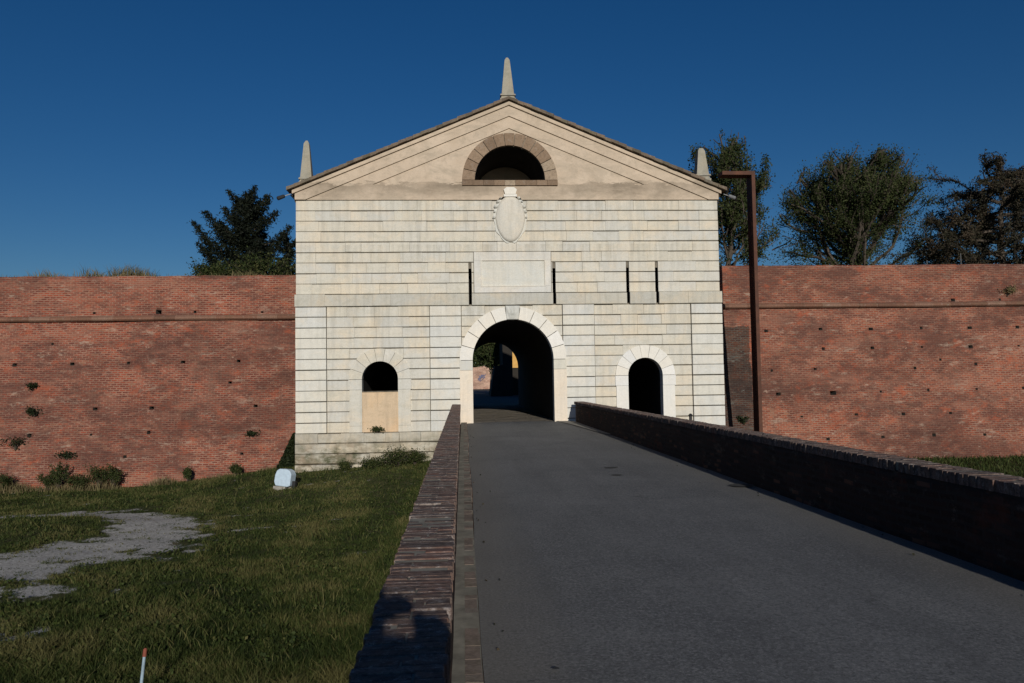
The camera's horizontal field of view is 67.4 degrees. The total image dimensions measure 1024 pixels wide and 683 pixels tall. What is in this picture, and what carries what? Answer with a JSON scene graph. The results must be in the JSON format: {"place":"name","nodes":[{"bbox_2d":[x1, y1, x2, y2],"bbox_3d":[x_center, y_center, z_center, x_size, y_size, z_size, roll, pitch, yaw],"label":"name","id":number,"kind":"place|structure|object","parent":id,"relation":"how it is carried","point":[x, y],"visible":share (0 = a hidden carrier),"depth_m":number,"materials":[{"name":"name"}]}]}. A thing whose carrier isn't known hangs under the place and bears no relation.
{"place":"outdoors","nodes":[
{"label":"outdoors","id":0,"kind":"place"},
{"bbox_2d":[0,466,275,493],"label":"dry grass","id":1,"kind":"structure","parent":0,"point":[19,487],"depth_m":32.87,"materials":[{"name":"green plant"}]},
{"bbox_2d":[2,264,295,276],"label":"dry grass","id":2,"kind":"structure","parent":0,"point":[123,272],"depth_m":35.37,"materials":[{"name":"green plant"}]},
{"bbox_2d":[473,389,518,403],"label":"town road","id":3,"kind":"structure","parent":0,"point":[482,398],"depth_m":70.82,"materials":[{"name":"grey asphalt"}]},
{"bbox_2d":[472,353,483,366],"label":"broadleaf tree","id":4,"kind":"object","parent":3,"relation":"on","point":[474,360],"visible":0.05,"depth_m":147.67,"materials":[{"name":"green plant"}]},
{"bbox_2d":[473,343,499,393],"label":"broadleaf tree","id":5,"kind":"object","parent":3,"relation":"on","point":[487,354],"visible":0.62,"depth_m":89.29,"materials":[{"name":"green plant"}]},
{"bbox_2d":[0,457,1023,682],"bbox_3d":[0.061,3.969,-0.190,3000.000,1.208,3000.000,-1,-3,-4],"label":"ground","id":6,"kind":"structure","parent":0,"point":[30,563],"depth_m":19.91,"materials":[{"name":"green plant"}]},
{"bbox_2d":[0,473,15,490],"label":"weed","id":7,"kind":"object","parent":6,"relation":"on","point":[3,479],"visible":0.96,"depth_m":32.67,"materials":[{"name":"green plant"}]},
{"bbox_2d":[36,471,61,489],"bbox_3d":[-19.873,5.966,32.892,1.054,0.987,0.764,-1,-3,-4],"label":"weed","id":8,"kind":"object","parent":6,"relation":"on","point":[46,481],"visible":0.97,"depth_m":32.84,"materials":[{"name":"green plant"}]},
{"bbox_2d":[48,461,69,486],"bbox_3d":[-19.417,5.773,32.991,0.907,1.308,0.708,0,-3,-26],"label":"weed","id":9,"kind":"object","parent":6,"relation":"on","point":[60,471],"visible":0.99,"depth_m":32.89,"materials":[{"name":"green plant"}]},
{"bbox_2d":[63,471,88,488],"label":"weed","id":10,"kind":"object","parent":6,"relation":"on","point":[73,480],"visible":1,"depth_m":32.80,"materials":[{"name":"green plant"}]},
{"bbox_2d":[83,462,109,487],"bbox_3d":[-17.839,5.785,32.998,1.118,1.270,1.177,1,-3,-38],"label":"weed","id":11,"kind":"object","parent":6,"relation":"on","point":[96,473],"visible":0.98,"depth_m":32.91,"materials":[{"name":"green plant"}]},
{"bbox_2d":[103,463,122,486],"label":"weed","id":12,"kind":"object","parent":6,"relation":"on","point":[115,476],"visible":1,"depth_m":33.04,"materials":[{"name":"green plant"}]},
{"bbox_2d":[140,648,146,682],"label":"marker pole","id":13,"kind":"object","parent":6,"relation":"on","point":[144,655],"visible":1,"depth_m":9.90,"materials":[{"name":"paint"}]},
{"bbox_2d":[0,275,296,489],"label":"rampart wall","id":14,"kind":"structure","parent":6,"relation":"on","point":[140,379],"depth_m":34.49,"materials":[{"name":"brick"}]},
{"bbox_2d":[0,436,29,450],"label":"wall plant","id":15,"kind":"object","parent":14,"relation":"attached to","point":[21,441],"depth_m":33.49,"materials":[{"name":"green plant"}]},
{"bbox_2d":[26,382,39,390],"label":"wall plant","id":16,"kind":"object","parent":14,"relation":"attached to","point":[30,386],"depth_m":33.99,"materials":[{"name":"green plant"}]},
{"bbox_2d":[25,405,42,417],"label":"wall plant","id":17,"kind":"object","parent":14,"relation":"attached to","point":[33,412],"depth_m":33.71,"materials":[{"name":"green plant"}]},
{"bbox_2d":[54,450,76,459],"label":"wall plant","id":18,"kind":"object","parent":14,"relation":"attached to","point":[67,455],"depth_m":33.53,"materials":[{"name":"green plant"}]},
{"bbox_2d":[245,429,260,437],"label":"wall plant","id":19,"kind":"object","parent":14,"relation":"attached to","point":[251,433],"depth_m":34.20,"materials":[{"name":"green plant"}]},
{"bbox_2d":[181,465,192,480],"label":"weed","id":20,"kind":"object","parent":6,"relation":"on","point":[187,473],"visible":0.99,"depth_m":33.24,"materials":[{"name":"green plant"}]},
{"bbox_2d":[0,460,430,682],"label":"grass","id":21,"kind":"structure","parent":6,"relation":"on","point":[89,653],"depth_m":15.14,"materials":[{"name":"green plant"}]},
{"bbox_2d":[228,463,243,475],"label":"weed","id":22,"kind":"object","parent":6,"relation":"on","point":[236,468],"visible":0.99,"depth_m":33.34,"materials":[{"name":"green plant"}]},
{"bbox_2d":[273,469,296,489],"bbox_3d":[-8.173,5.232,28.971,1.074,0.828,1.431,3,-8,11],"label":"ground lamp","id":23,"kind":"object","parent":6,"relation":"on","point":[284,478],"visible":0.89,"depth_m":28.34,"materials":[{"name":"white paint"}]},
{"bbox_2d":[276,432,295,468],"bbox_3d":[-9.846,4.913,33.232,1.022,1.973,0.821,-1,-3,-4],"label":"ivy","id":24,"kind":"object","parent":6,"relation":"on","point":[287,459],"visible":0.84,"depth_m":33.09,"materials":[{"name":"green plant"}]},
{"bbox_2d":[338,458,351,470],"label":"weed","id":25,"kind":"object","parent":6,"relation":"on","point":[345,466],"visible":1,"depth_m":30.96,"materials":[{"name":"green plant"}]},
{"bbox_2d":[358,456,384,469],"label":"weed","id":26,"kind":"object","parent":6,"relation":"on","point":[376,463],"visible":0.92,"depth_m":31.08,"materials":[{"name":"green plant"}]},
{"bbox_2d":[373,445,411,467],"bbox_3d":[-4.861,4.712,31.118,2.108,1.141,1.472,-3,-3,33],"label":"weed","id":27,"kind":"object","parent":6,"relation":"on","point":[394,459],"visible":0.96,"depth_m":30.95,"materials":[{"name":"green plant"}]},
{"bbox_2d":[394,446,427,465],"bbox_3d":[-4.063,4.642,31.269,1.450,0.826,1.124,-1,-3,-4],"label":"weed","id":28,"kind":"object","parent":6,"relation":"on","point":[414,458],"visible":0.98,"depth_m":31.11,"materials":[{"name":"green plant"}]},
{"bbox_2d":[459,424,484,682],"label":"causeway","id":29,"kind":"structure","parent":6,"relation":"on","point":[473,531],"depth_m":9.96,"materials":[{"name":"brick"}]},
{"bbox_2d":[349,404,460,682],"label":"parapet","id":30,"kind":"structure","parent":29,"relation":"on","point":[408,637],"depth_m":3.78,"materials":[{"name":"brick"}]},
{"bbox_2d":[452,422,483,682],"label":"kerb","id":31,"kind":"structure","parent":29,"relation":"on","point":[467,663],"depth_m":6.51,"materials":[{"name":"stone"}]},
{"bbox_2d":[574,401,1023,581],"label":"parapet","id":32,"kind":"structure","parent":29,"relation":"on","point":[972,516],"depth_m":9.31,"materials":[{"name":"brick"}]},
{"bbox_2d":[286,58,726,472],"bbox_3d":[-0.709,-2.497,43.351,18.640,18.860,22.328,-1,-3,-4],"label":"gatehouse","id":33,"kind":"object","parent":6,"relation":"on","point":[567,263],"visible":0.88,"depth_m":32.59,"materials":[{"name":"stone"}]},
{"bbox_2d":[277,194,289,199],"bbox_3d":[-9.557,-6.050,32.127,0.568,0.320,0.169,0,-3,-22],"label":"floodlight","id":34,"kind":"object","parent":33,"relation":"attached to","point":[280,197],"visible":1,"depth_m":32.03,"materials":[{"name":"metal"}]},
{"bbox_2d":[367,425,384,433],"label":"wall plant","id":35,"kind":"object","parent":33,"relation":"attached to","point":[376,429],"depth_m":31.76,"materials":[{"name":"green plant"}]},
{"bbox_2d":[462,133,557,185],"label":"lunette window","id":36,"kind":"structure","parent":33,"relation":"in","point":[504,176],"depth_m":32.77,"materials":[{"name":"stone"}]},
{"bbox_2d":[724,194,735,199],"bbox_3d":[9.447,-6.293,33.347,0.554,0.300,0.170,-1,-3,5],"label":"floodlight","id":37,"kind":"object","parent":33,"relation":"attached to","point":[733,197],"visible":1,"depth_m":33.29,"materials":[{"name":"metal"}]},
{"bbox_2d":[718,171,762,431],"bbox_3d":[9.968,-0.705,33.092,1.680,13.270,0.950,-1,-3,-4],"label":"corten post","id":38,"kind":"object","parent":6,"relation":"on","point":[749,176],"visible":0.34,"depth_m":33.04,"materials":[{"name":"metal"}]},
{"bbox_2d":[719,264,1023,458],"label":"rampart wall","id":39,"kind":"structure","parent":6,"relation":"on","point":[919,361],"depth_m":36.66,"materials":[{"name":"brick"}]},
{"bbox_2d":[736,414,748,424],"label":"wall plant","id":40,"kind":"object","parent":39,"relation":"attached to","point":[741,419],"depth_m":35.63,"materials":[{"name":"green plant"}]},
{"bbox_2d":[998,285,1019,296],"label":"wall plant","id":41,"kind":"object","parent":39,"relation":"attached to","point":[1011,290],"depth_m":37.38,"materials":[{"name":"green plant"}]},
{"bbox_2d":[0,0,1023,365],"label":"sky","id":42,"kind":"structure","parent":0,"point":[122,122],"materials":[{"name":"blue"}]},
{"bbox_2d":[473,403,552,422],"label":"passage paving","id":43,"kind":"structure","parent":0,"point":[508,412],"depth_m":39.62,"materials":[{"name":"grey stone"}]},
{"bbox_2d":[467,421,1023,682],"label":"road","id":44,"kind":"structure","parent":0,"point":[653,567],"depth_m":6.75,"materials":[{"name":"grey asphalt"}]},
{"bbox_2d":[559,421,608,433],"bbox_3d":[2.476,3.152,28.533,0.760,0.001,8.289,-1,-3,-4],"label":"gutter strip","id":45,"kind":"object","parent":44,"relation":"on","point":[580,424],"visible":0.88,"depth_m":28.98,"materials":[{"name":"concrete"}]},
{"bbox_2d":[552,467,752,668],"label":"road patches","id":46,"kind":"object","parent":44,"relation":"on","point":[741,485],"visible":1,"depth_m":12.78,"materials":[{"name":"grey asphalt"}]},
{"bbox_2d":[469,423,914,650],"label":"fallen leaves","id":47,"kind":"object","parent":44,"relation":"on","point":[634,449],"visible":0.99,"depth_m":9.88,"materials":[{"name":"brown plant"}]},
{"bbox_2d":[906,453,1023,477],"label":"grass","id":48,"kind":"structure","parent":0,"point":[989,458],"depth_m":33.84,"materials":[{"name":"green plant"}]},
{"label":"rampart bank","id":49,"kind":"structure","parent":0,"visible":0},
{"bbox_2d":[185,257,242,275],"bbox_3d":[-14.630,-3.259,38.068,3.000,1.896,2.452,2,-4,-42],"label":"shrub","id":50,"kind":"object","parent":49,"relation":"on","point":[202,270],"visible":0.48,"depth_m":37.73,"materials":[{"name":"green plant"}]},
{"bbox_2d":[189,185,295,274],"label":"evergreen tree","id":51,"kind":"object","parent":49,"relation":"on","point":[249,228],"visible":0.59,"depth_m":42.77,"materials":[{"name":"green plant"}]},
{"bbox_2d":[220,246,295,275],"bbox_3d":[-12.375,-3.362,38.010,5.130,2.579,3.893,-2,-3,28],"label":"shrub","id":52,"kind":"object","parent":49,"relation":"on","point":[256,267],"visible":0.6,"depth_m":37.52,"materials":[{"name":"green plant"}]},
{"bbox_2d":[277,230,295,274],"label":"evergreen tree","id":53,"kind":"object","parent":49,"relation":"on","point":[289,245],"visible":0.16,"depth_m":44.91,"materials":[{"name":"green plant"}]},
{"bbox_3d":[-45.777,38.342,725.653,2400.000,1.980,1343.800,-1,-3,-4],"label":"town ground","id":54,"kind":"structure","parent":0,"visible":0},
{"bbox_2d":[473,366,492,388],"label":"ruined wall","id":55,"kind":"structure","parent":54,"relation":"on","point":[481,377],"depth_m":137.76,"materials":[{"name":"brick"}]},
{"bbox_2d":[489,344,512,395],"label":"house","id":56,"kind":"structure","parent":54,"relation":"on","point":[502,380],"depth_m":80.02,"materials":[{"name":"grey paint"}]},
{"bbox_2d":[512,352,517,367],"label":"house","id":57,"kind":"structure","parent":54,"relation":"on","point":[514,362],"depth_m":140.30,"materials":[{"name":"paint"}]},
{"bbox_2d":[513,368,517,394],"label":"garden wall","id":58,"kind":"structure","parent":54,"relation":"on","point":[515,381],"depth_m":86.08,"materials":[{"name":"grey paint"}]},
{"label":"rampart bank","id":59,"kind":"structure","parent":0,"visible":0},
{"bbox_2d":[687,128,785,265],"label":"broadleaf tree","id":60,"kind":"object","parent":59,"relation":"on","point":[732,215],"visible":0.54,"depth_m":46.69,"materials":[{"name":"green plant"}]},
{"bbox_2d":[769,141,947,265],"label":"broadleaf tree","id":61,"kind":"object","parent":59,"relation":"on","point":[858,196],"visible":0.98,"depth_m":47.92,"materials":[{"name":"green plant"}]},
{"bbox_2d":[873,148,1023,264],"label":"cedar tree","id":62,"kind":"object","parent":59,"relation":"on","point":[980,235],"visible":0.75,"depth_m":47.48,"materials":[{"name":"green plant"}]}
]}

